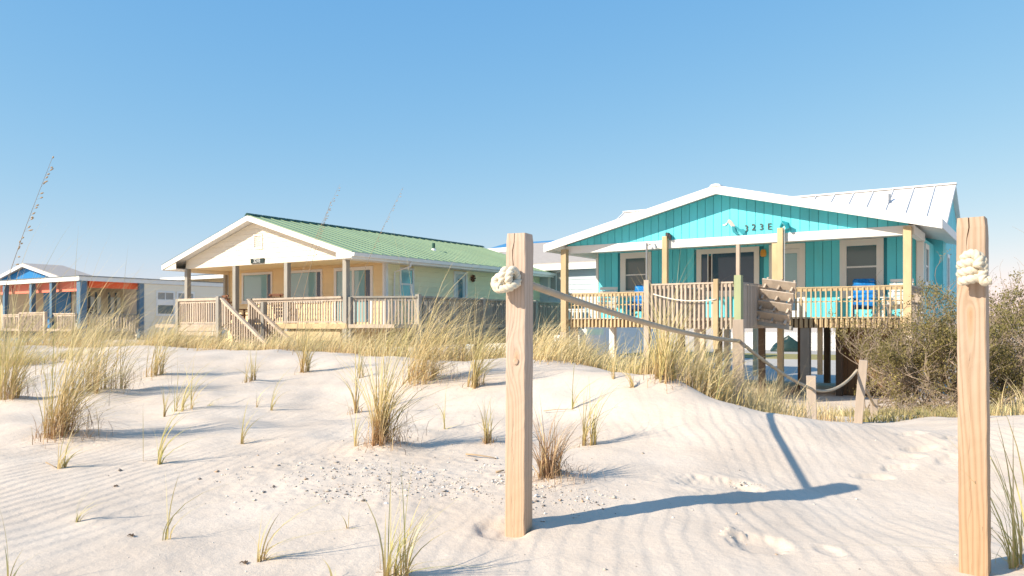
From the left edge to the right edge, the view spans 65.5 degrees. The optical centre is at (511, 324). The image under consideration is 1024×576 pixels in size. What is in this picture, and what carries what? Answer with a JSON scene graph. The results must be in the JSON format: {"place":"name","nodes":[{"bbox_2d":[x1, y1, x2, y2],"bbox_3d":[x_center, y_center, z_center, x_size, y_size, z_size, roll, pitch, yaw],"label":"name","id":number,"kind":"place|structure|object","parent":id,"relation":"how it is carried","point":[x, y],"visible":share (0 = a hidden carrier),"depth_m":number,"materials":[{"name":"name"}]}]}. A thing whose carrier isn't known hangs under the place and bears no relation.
{"place":"outdoors","nodes":[
{"label":"outdoors","id":0,"kind":"place"},
{"bbox_2d":[87,307,93,328],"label":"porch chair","id":1,"kind":"object","parent":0,"point":[91,310],"visible":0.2,"depth_m":40.10,"materials":[{"name":"wood"}]},
{"bbox_2d":[0,275,227,340],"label":"beach house","id":2,"kind":"structure","parent":0,"point":[172,292],"depth_m":41.08,"materials":[{"name":"blue paint"}]},
{"bbox_2d":[72,294,75,312],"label":"window","id":3,"kind":"structure","parent":2,"relation":"in","point":[74,295],"depth_m":42.78,"materials":[{"name":"white paint"}]},
{"bbox_2d":[87,290,102,323],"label":"window","id":4,"kind":"structure","parent":2,"relation":"in","point":[90,301],"depth_m":40.65,"materials":[{"name":"beige paint"}]},
{"bbox_2d":[106,291,121,323],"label":"window","id":5,"kind":"structure","parent":2,"relation":"in","point":[108,295],"depth_m":41.36,"materials":[{"name":"beige paint"}]},
{"bbox_2d":[155,291,174,315],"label":"window","id":6,"kind":"structure","parent":2,"relation":"in","point":[169,300],"depth_m":41.72,"materials":[{"name":"white glass"}]},
{"bbox_2d":[176,291,194,315],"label":"window","id":7,"kind":"structure","parent":2,"relation":"in","point":[179,296],"depth_m":42.51,"materials":[{"name":"grey glass"}]},
{"bbox_2d":[1,274,549,374],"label":"dune grass","id":8,"kind":"structure","parent":0,"point":[214,343],"depth_m":12.59,"materials":[{"name":"beige plant"}]},
{"bbox_2d":[1,314,770,404],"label":"dune grass","id":9,"kind":"structure","parent":0,"point":[238,342],"depth_m":26.64,"materials":[{"name":"beige plant"}]},
{"bbox_2d":[0,325,1023,575],"bbox_3d":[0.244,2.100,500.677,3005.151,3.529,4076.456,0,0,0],"label":"sand ground","id":10,"kind":"structure","parent":0,"point":[810,493],"depth_m":4.90,"materials":[{"name":"white sand"}]},
{"bbox_2d":[0,511,46,575],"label":"grass tuft","id":11,"kind":"object","parent":10,"relation":"on","point":[7,563],"visible":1,"depth_m":3.18,"materials":[{"name":"plant"}]},
{"bbox_2d":[0,156,53,303],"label":"sea oat stalk","id":12,"kind":"object","parent":10,"relation":"on","point":[32,217],"visible":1,"depth_m":5.79,"materials":[{"name":"beige plant"}]},
{"bbox_2d":[0,263,91,341],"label":"background house","id":13,"kind":"structure","parent":10,"relation":"on","point":[30,269],"depth_m":60.84,"materials":[{"name":"blue paint"}]},
{"bbox_2d":[57,416,105,468],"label":"grass tuft","id":14,"kind":"object","parent":10,"relation":"on","point":[61,462],"visible":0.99,"depth_m":5.07,"materials":[{"name":"plant"}]},
{"bbox_2d":[75,479,110,521],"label":"grass tuft","id":15,"kind":"object","parent":10,"relation":"on","point":[76,519],"visible":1,"depth_m":3.98,"materials":[{"name":"plant"}]},
{"bbox_2d":[0,233,294,401],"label":"grass tuft","id":16,"kind":"object","parent":10,"relation":"on","point":[16,388],"visible":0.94,"depth_m":8.02,"materials":[{"name":"beige plant"}]},
{"bbox_2d":[160,375,181,416],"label":"grass tuft","id":17,"kind":"object","parent":10,"relation":"on","point":[164,411],"visible":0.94,"depth_m":7.14,"materials":[{"name":"beige plant"}]},
{"bbox_2d":[50,227,306,397],"bbox_3d":[-3.589,-0.095,8.589,2.712,1.820,1.823,0,0,0],"label":"grass tuft","id":18,"kind":"object","parent":10,"relation":"on","point":[114,382],"visible":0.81,"depth_m":8.38,"materials":[{"name":"beige plant"}]},
{"bbox_2d":[9,237,354,453],"bbox_3d":[-2.752,0.092,6.307,4.047,1.703,1.637,0,0,0],"label":"grass tuft","id":19,"kind":"object","parent":10,"relation":"on","point":[68,423],"visible":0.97,"depth_m":6.02,"materials":[{"name":"beige plant"}]},
{"bbox_2d":[153,389,218,464],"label":"grass tuft","id":20,"kind":"object","parent":10,"relation":"on","point":[161,451],"visible":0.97,"depth_m":5.22,"materials":[{"name":"yellow plant"}]},
{"bbox_2d":[160,274,227,342],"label":"background house","id":21,"kind":"structure","parent":10,"relation":"on","point":[210,277],"depth_m":67.62,"materials":[{"name":"beige"}]},
{"bbox_2d":[126,282,264,379],"bbox_3d":[-3.831,0.079,9.598,2.532,1.278,0.800,0,0,0],"label":"grass tuft","id":22,"kind":"object","parent":10,"relation":"on","point":[157,367],"visible":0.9,"depth_m":9.51,"materials":[{"name":"beige plant"}]},
{"bbox_2d":[162,471,240,540],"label":"grass tuft","id":23,"kind":"object","parent":10,"relation":"on","point":[167,528],"visible":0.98,"depth_m":3.72,"materials":[{"name":"plant"}]},
{"bbox_2d":[170,355,234,412],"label":"grass tuft","id":24,"kind":"object","parent":10,"relation":"on","point":[183,401],"visible":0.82,"depth_m":7.43,"materials":[{"name":"beige plant"}]},
{"bbox_2d":[237,397,269,443],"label":"grass tuft","id":25,"kind":"object","parent":10,"relation":"on","point":[242,438],"visible":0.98,"depth_m":5.88,"materials":[{"name":"beige plant"}]},
{"bbox_2d":[230,347,286,382],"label":"grass tuft","id":26,"kind":"object","parent":10,"relation":"on","point":[251,373],"visible":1,"depth_m":9.02,"materials":[{"name":"beige plant"}]},
{"bbox_2d":[270,367,291,410],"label":"grass tuft","id":27,"kind":"object","parent":10,"relation":"on","point":[271,407],"visible":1,"depth_m":7.53,"materials":[{"name":"beige plant"}]},
{"bbox_2d":[258,284,351,372],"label":"grass tuft","id":28,"kind":"object","parent":10,"relation":"on","point":[306,360],"visible":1,"depth_m":9.65,"materials":[{"name":"beige plant"}]},
{"bbox_2d":[252,504,359,561],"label":"grass tuft","id":29,"kind":"object","parent":10,"relation":"on","point":[259,557],"visible":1,"depth_m":3.49,"materials":[{"name":"plant"}]},
{"bbox_2d":[278,190,339,349],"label":"sea oat stalk","id":30,"kind":"object","parent":10,"relation":"on","point":[305,263],"visible":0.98,"depth_m":11.73,"materials":[{"name":"beige plant"}]},
{"bbox_2d":[292,202,330,354],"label":"sea oat stalk","id":31,"kind":"object","parent":10,"relation":"on","point":[307,279],"visible":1,"depth_m":11.51,"materials":[{"name":"beige plant"}]},
{"bbox_2d":[325,319,382,414],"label":"grass tuft","id":32,"kind":"object","parent":10,"relation":"on","point":[356,402],"visible":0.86,"depth_m":7.29,"materials":[{"name":"beige plant"}]},
{"bbox_2d":[350,338,365,377],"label":"grass tuft","id":33,"kind":"object","parent":10,"relation":"on","point":[360,365],"visible":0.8,"depth_m":9.03,"materials":[{"name":"beige plant"}]},
{"bbox_2d":[346,400,380,445],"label":"grass tuft","id":34,"kind":"object","parent":10,"relation":"on","point":[355,437],"visible":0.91,"depth_m":5.66,"materials":[{"name":"beige plant"}]},
{"bbox_2d":[155,213,583,355],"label":"beach house","id":35,"kind":"structure","parent":10,"relation":"on","point":[255,260],"depth_m":28.90,"materials":[{"name":"white paint"}]},
{"bbox_2d":[222,295,247,323],"bbox_3d":[-10.565,-0.542,30.496,0.993,1.120,0.660,0,0,-42],"label":"porch chair","id":36,"kind":"object","parent":35,"relation":"on","point":[228,300],"visible":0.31,"depth_m":30.30,"materials":[{"name":"brown wood"}]},
{"bbox_2d":[240,272,272,303],"bbox_3d":[-10.143,-1.438,31.653,1.930,1.245,0.069,0,0,34],"label":"window","id":37,"kind":"structure","parent":35,"relation":"in","point":[254,285],"depth_m":31.69,"materials":[{"name":"glass"}]},
{"bbox_2d":[269,294,296,320],"bbox_3d":[-8.375,-0.542,29.151,0.660,1.120,0.994,0,0,19],"label":"porch chair","id":38,"kind":"object","parent":35,"relation":"on","point":[271,295],"visible":0.28,"depth_m":28.88,"materials":[{"name":"brown wood"}]},
{"bbox_2d":[291,269,322,302],"bbox_3d":[-7.837,-1.432,30.106,1.980,1.235,0.069,0,0,34],"label":"window","id":39,"kind":"structure","parent":35,"relation":"in","point":[315,276],"depth_m":30.05,"materials":[{"name":"glass"}]},
{"bbox_2d":[334,266,373,322],"bbox_3d":[-5.721,-1.045,28.703,1.940,2.030,0.051,0,0,34],"label":"sliding door","id":40,"kind":"structure","parent":35,"relation":"in","point":[365,288],"depth_m":28.60,"materials":[{"name":"white paint"}]},
{"bbox_2d":[399,267,413,301],"bbox_3d":[-3.791,-1.433,28.779,0.069,1.215,0.860,0,0,34],"label":"window","id":41,"kind":"structure","parent":35,"relation":"in","point":[405,282],"depth_m":28.78,"materials":[{"name":"glass"}]},
{"bbox_2d":[453,271,467,312],"bbox_3d":[-2.032,-1.055,31.423,0.051,2.050,0.870,0,0,34],"label":"door","id":42,"kind":"structure","parent":35,"relation":"in","point":[462,286],"depth_m":31.42,"materials":[{"name":"white paint"}]},
{"bbox_2d":[337,188,402,352],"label":"sea oat stalk","id":43,"kind":"object","parent":10,"relation":"on","point":[364,270],"visible":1,"depth_m":12.12,"materials":[{"name":"beige plant"}]},
{"bbox_2d":[312,264,551,456],"bbox_3d":[-0.699,0.246,5.930,2.536,1.388,1.503,0,0,-34],"label":"grass tuft","id":44,"kind":"object","parent":10,"relation":"on","point":[381,424],"visible":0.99,"depth_m":5.65,"materials":[{"name":"beige plant"}]},
{"bbox_2d":[361,462,516,575],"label":"grass tuft","id":45,"kind":"object","parent":10,"relation":"on","point":[406,571],"visible":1,"depth_m":3.31,"materials":[{"name":"plant"}]},
{"bbox_2d":[436,385,463,428],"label":"grass tuft","id":46,"kind":"object","parent":10,"relation":"on","point":[444,415],"visible":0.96,"depth_m":6.45,"materials":[{"name":"beige plant"}]},
{"bbox_2d":[466,453,495,458],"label":"driftwood twig","id":47,"kind":"object","parent":10,"relation":"on","point":[479,455],"visible":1,"depth_m":5.45,"materials":[{"name":"brown wood"}]},
{"bbox_2d":[369,235,598,388],"bbox_3d":[-0.187,-0.164,8.439,3.214,1.827,1.973,0,0,-17],"label":"grass tuft","id":48,"kind":"object","parent":10,"relation":"on","point":[424,356],"visible":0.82,"depth_m":8.20,"materials":[{"name":"beige plant"}]},
{"bbox_2d":[475,396,504,445],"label":"grass tuft","id":49,"kind":"object","parent":10,"relation":"on","point":[487,437],"visible":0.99,"depth_m":5.83,"materials":[{"name":"beige plant"}]},
{"bbox_2d":[467,240,555,344],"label":"background house","id":50,"kind":"structure","parent":10,"relation":"on","point":[502,245],"depth_m":64.04,"materials":[{"name":"white"}]},
{"bbox_2d":[505,233,532,537],"bbox_3d":[0.035,0.464,3.996,0.110,1.832,0.114,0,0,23],"label":"rope post","id":51,"kind":"object","parent":10,"relation":"on","point":[519,404],"visible":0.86,"depth_m":3.95,"materials":[{"name":"beige wood"}]},
{"bbox_2d":[491,266,740,342],"bbox_3d":[1.187,-0.046,6.098,0.138,0.480,5.124,0,0,29],"label":"path rope","id":52,"kind":"object","parent":51,"relation":"attached to","point":[506,279],"visible":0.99,"depth_m":4.50,"materials":[{"name":"beige fabric"}]},
{"bbox_2d":[31,394,1023,571],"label":"shell fragments","id":53,"kind":"object","parent":10,"relation":"on","point":[455,483],"visible":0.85,"depth_m":4.65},
{"bbox_2d":[475,309,603,355],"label":"grey house deck","id":54,"kind":"structure","parent":10,"relation":"on","point":[590,332],"depth_m":33.49,"materials":[{"name":"white wood"}]},
{"bbox_2d":[503,242,595,317],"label":"background house","id":55,"kind":"structure","parent":10,"relation":"on","point":[582,274],"depth_m":35.47,"materials":[{"name":"white wood"}]},
{"bbox_2d":[548,270,560,295],"bbox_3d":[1.992,-1.875,35.877,0.850,1.150,0.046,0,0,34],"label":"window","id":56,"kind":"structure","parent":55,"relation":"in","point":[554,283],"depth_m":35.90,"materials":[{"name":"glass"}]},
{"bbox_2d":[445,275,677,391],"bbox_3d":[0.346,0.102,7.944,2.629,1.134,1.242,0,0,0],"label":"grass tuft","id":57,"kind":"object","parent":10,"relation":"on","point":[474,380],"visible":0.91,"depth_m":7.78,"materials":[{"name":"beige plant"}]},
{"bbox_2d":[486,247,656,354],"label":"background house","id":58,"kind":"structure","parent":10,"relation":"on","point":[632,331],"depth_m":53.92,"materials":[{"name":"white paint"}]},
{"bbox_2d":[532,395,619,488],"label":"grass tuft","id":59,"kind":"object","parent":10,"relation":"on","point":[551,468],"visible":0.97,"depth_m":4.78,"materials":[{"name":"beige plant"}]},
{"bbox_2d":[572,359,621,409],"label":"grass tuft","id":60,"kind":"object","parent":10,"relation":"on","point":[573,403],"visible":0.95,"depth_m":6.70,"materials":[{"name":"beige plant"}]},
{"bbox_2d":[565,371,633,447],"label":"grass tuft","id":61,"kind":"object","parent":10,"relation":"on","point":[584,437],"visible":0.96,"depth_m":5.74,"materials":[{"name":"beige plant"}]},
{"bbox_2d":[585,324,616,378],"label":"grass tuft","id":62,"kind":"object","parent":10,"relation":"on","point":[613,370],"visible":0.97,"depth_m":7.24,"materials":[{"name":"beige plant"}]},
{"bbox_2d":[606,363,636,387],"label":"grass tuft","id":63,"kind":"object","parent":10,"relation":"on","point":[631,383],"visible":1,"depth_m":6.89,"materials":[{"name":"beige plant"}]},
{"bbox_2d":[646,243,657,279],"bbox_3d":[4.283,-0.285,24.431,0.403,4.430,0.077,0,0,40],"label":"shower pipe","id":64,"kind":"object","parent":10,"relation":"on","point":[647,244],"visible":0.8,"depth_m":24.50,"materials":[{"name":"metal"}]},
{"bbox_2d":[611,259,782,393],"bbox_3d":[1.496,-0.017,7.255,2.220,1.418,1.349,0,0,-23],"label":"grass tuft","id":65,"kind":"object","parent":10,"relation":"on","point":[664,367],"visible":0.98,"depth_m":7.00,"materials":[{"name":"beige plant"}]},
{"bbox_2d":[732,319,744,405],"bbox_3d":[2.390,0.634,8.400,0.118,1.370,0.118,0,0,20],"label":"rope post","id":66,"kind":"object","parent":10,"relation":"on","point":[738,328],"visible":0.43,"depth_m":8.35,"materials":[{"name":"beige wood"}]},
{"bbox_2d":[745,344,874,405],"bbox_3d":[4.312,0.762,10.781,0.269,1.221,6.128,0,0,37],"label":"path rope","id":67,"kind":"object","parent":66,"relation":"attached to","point":[757,355],"visible":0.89,"depth_m":10.04,"materials":[{"name":"beige fabric"}]},
{"bbox_2d":[544,182,960,396],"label":"beach house","id":68,"kind":"structure","parent":10,"relation":"on","point":[823,251],"depth_m":23.52,"materials":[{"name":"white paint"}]},
{"bbox_2d":[597,287,617,317],"bbox_3d":[3.214,-0.707,26.698,0.660,1.120,0.994,0,0,11],"label":"deck chair","id":69,"kind":"object","parent":68,"relation":"on","point":[608,288],"visible":0.37,"depth_m":26.97,"materials":[{"name":"white plastic"}]},
{"bbox_2d":[624,285,643,317],"bbox_3d":[4.173,-0.725,26.084,0.660,1.157,1.020,0,0,28],"label":"deck chair","id":70,"kind":"object","parent":68,"relation":"on","point":[638,287],"visible":0.35,"depth_m":26.24,"materials":[{"name":"blue paint"}]},
{"bbox_2d":[620,252,651,297],"bbox_3d":[4.230,-1.692,27.264,1.230,1.535,0.069,0,0,34],"label":"window","id":71,"kind":"structure","parent":68,"relation":"in","point":[632,271],"depth_m":27.33,"materials":[{"name":"white glass"}]},
{"bbox_2d":[653,294,715,301],"bbox_3d":[4.216,-0.662,19.546,1.627,0.227,0.029,0,0,34],"label":"slack rope","id":72,"kind":"object","parent":68,"relation":"attached to","point":[685,300],"visible":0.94,"depth_m":19.49,"materials":[{"name":"beige fabric"}]},
{"bbox_2d":[696,246,758,296],"bbox_3d":[6.885,-1.663,25.487,2.120,1.555,0.069,0,0,34],"label":"window","id":73,"kind":"structure","parent":68,"relation":"in","point":[719,266],"depth_m":25.52,"materials":[{"name":"white glass"}]},
{"bbox_2d":[757,277,796,330],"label":"raised stairs","id":74,"kind":"structure","parent":68,"relation":"attached to","point":[777,305],"depth_m":19.75,"materials":[{"name":"brown wood"}]},
{"bbox_2d":[838,238,883,297],"bbox_3d":[10.205,-1.628,23.265,1.270,1.725,0.069,0,0,34],"label":"window","id":75,"kind":"structure","parent":68,"relation":"in","point":[861,261],"depth_m":23.27,"materials":[{"name":"white glass"}]},
{"bbox_2d":[850,278,876,316],"bbox_3d":[9.900,-0.725,22.430,0.660,1.157,1.020,0,0,25],"label":"deck chair","id":76,"kind":"object","parent":68,"relation":"on","point":[863,282],"visible":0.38,"depth_m":22.62,"materials":[{"name":"blue paint"}]},
{"bbox_2d":[880,278,913,316],"bbox_3d":[10.602,-0.707,21.885,0.660,1.120,0.993,0,0,40],"label":"deck chair","id":77,"kind":"object","parent":68,"relation":"on","point":[893,281],"visible":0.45,"depth_m":22.10,"materials":[{"name":"white plastic"}]},
{"bbox_2d":[925,243,929,288],"bbox_3d":[12.250,-1.713,23.506,0.069,1.295,0.980,0,0,34],"label":"window","id":78,"kind":"structure","parent":68,"relation":"in","point":[926,245],"depth_m":23.53,"materials":[{"name":"white paint"}]},
{"bbox_2d":[946,254,949,291],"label":"window","id":79,"kind":"structure","parent":68,"relation":"in","point":[947,255],"depth_m":25.96,"materials":[{"name":"white paint"}]},
{"bbox_2d":[731,332,835,350],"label":"picket fence","id":80,"kind":"object","parent":10,"relation":"on","point":[771,339],"visible":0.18,"depth_m":80.32,"materials":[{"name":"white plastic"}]},
{"bbox_2d":[806,375,816,419],"bbox_3d":[3.952,1.166,10.503,0.118,0.974,0.118,-1,0,17],"label":"rope post","id":81,"kind":"object","parent":10,"relation":"on","point":[811,397],"visible":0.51,"depth_m":10.45,"materials":[{"name":"beige wood"}]},
{"bbox_2d":[854,360,867,423],"bbox_3d":[5.014,1.127,11.481,0.118,1.228,0.118,5,2,23],"label":"rope post","id":82,"kind":"object","parent":10,"relation":"on","point":[860,390],"visible":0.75,"depth_m":11.42,"materials":[{"name":"beige wood"}]},
{"bbox_2d":[870,399,877,416],"bbox_3d":[6.045,1.538,13.301,0.103,0.591,0.103,-1,0,11],"label":"rope post","id":83,"kind":"object","parent":10,"relation":"on","point":[873,408],"visible":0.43,"depth_m":13.25,"materials":[{"name":"beige wood"}]},
{"bbox_2d":[864,362,911,408],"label":"shrub","id":84,"kind":"object","parent":10,"relation":"on","point":[888,395],"visible":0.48,"depth_m":15.83,"materials":[{"name":"brown plant"}]},
{"bbox_2d":[788,387,1023,570],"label":"grass tuft","id":85,"kind":"object","parent":10,"relation":"on","point":[1014,557],"visible":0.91,"depth_m":3.53,"materials":[{"name":"plant"}]},
{"bbox_2d":[875,382,957,412],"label":"shrub","id":86,"kind":"object","parent":10,"relation":"on","point":[911,398],"visible":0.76,"depth_m":13.86,"materials":[{"name":"green plant"}]},
{"bbox_2d":[817,401,1022,422],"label":"ground cover","id":87,"kind":"object","parent":10,"relation":"on","point":[939,411],"visible":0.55,"depth_m":12.48,"materials":[{"name":"yellow plant"}]},
{"bbox_2d":[825,272,1023,407],"bbox_3d":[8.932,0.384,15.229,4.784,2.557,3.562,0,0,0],"label":"shrub","id":88,"kind":"object","parent":10,"relation":"on","point":[953,376],"visible":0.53,"depth_m":15.11,"materials":[{"name":"green plant"}]},
{"bbox_2d":[854,310,1003,408],"bbox_3d":[8.378,0.743,15.728,2.829,2.031,3.076,0,0,16],"label":"shrub","id":89,"kind":"object","parent":10,"relation":"on","point":[898,382],"visible":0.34,"depth_m":15.25,"materials":[{"name":"green plant"}]},
{"bbox_2d":[846,249,1023,404],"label":"shrub","id":90,"kind":"object","parent":10,"relation":"on","point":[935,323],"visible":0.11,"depth_m":17.85,"materials":[{"name":"green plant"}]},
{"bbox_2d":[866,270,1023,405],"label":"shrub","id":91,"kind":"object","parent":10,"relation":"on","point":[1006,319],"visible":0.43,"depth_m":14.88,"materials":[{"name":"green plant"}]},
{"bbox_2d":[956,216,990,575],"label":"rope post","id":92,"kind":"object","parent":10,"relation":"on","point":[973,391],"visible":0.94,"depth_m":3.43,"materials":[{"name":"beige wood"}]},
{"bbox_2d":[956,249,991,285],"bbox_3d":[3.284,-0.050,5.651,0.134,0.538,5.380,0,0,30],"label":"path rope","id":93,"kind":"object","parent":92,"relation":"attached to","point":[972,265],"visible":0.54,"depth_m":3.35,"materials":[{"name":"beige fabric"}]},
{"bbox_2d":[933,262,1023,396],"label":"shrub","id":94,"kind":"object","parent":10,"relation":"on","point":[1008,301],"visible":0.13,"depth_m":16.50,"materials":[{"name":"green plant"}]},
{"bbox_2d":[933,227,1023,403],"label":"shrub","id":95,"kind":"object","parent":10,"relation":"on","point":[993,312],"visible":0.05,"depth_m":18.37,"materials":[{"name":"green plant"}]},
{"bbox_2d":[0,0,1023,324],"label":"sky","id":96,"kind":"structure","parent":0,"point":[164,124],"materials":[{"name":"blue"}]},
{"bbox_2d":[450,308,801,404],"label":"dune grass","id":97,"kind":"structure","parent":0,"point":[552,351],"depth_m":8.73,"materials":[{"name":"beige plant"}]},
{"bbox_2d":[671,348,835,354],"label":"road","id":98,"kind":"structure","parent":0,"point":[812,352],"depth_m":71.65,"materials":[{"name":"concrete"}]},
{"bbox_2d":[770,335,797,351],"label":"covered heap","id":99,"kind":"object","parent":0,"point":[790,344],"visible":0.69,"depth_m":73.61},
{"bbox_2d":[620,351,1010,362],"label":"lawn","id":100,"kind":"structure","parent":0,"point":[787,356],"depth_m":62.30,"materials":[{"name":"plant"}]},
{"bbox_2d":[653,357,1014,386],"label":"driveway","id":101,"kind":"structure","parent":0,"point":[789,369],"depth_m":42.95,"materials":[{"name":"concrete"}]},
{"bbox_2d":[690,342,1023,422],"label":"straw grass","id":102,"kind":"structure","parent":0,"point":[769,404],"depth_m":8.30,"materials":[{"name":"beige plant"}]}
]}

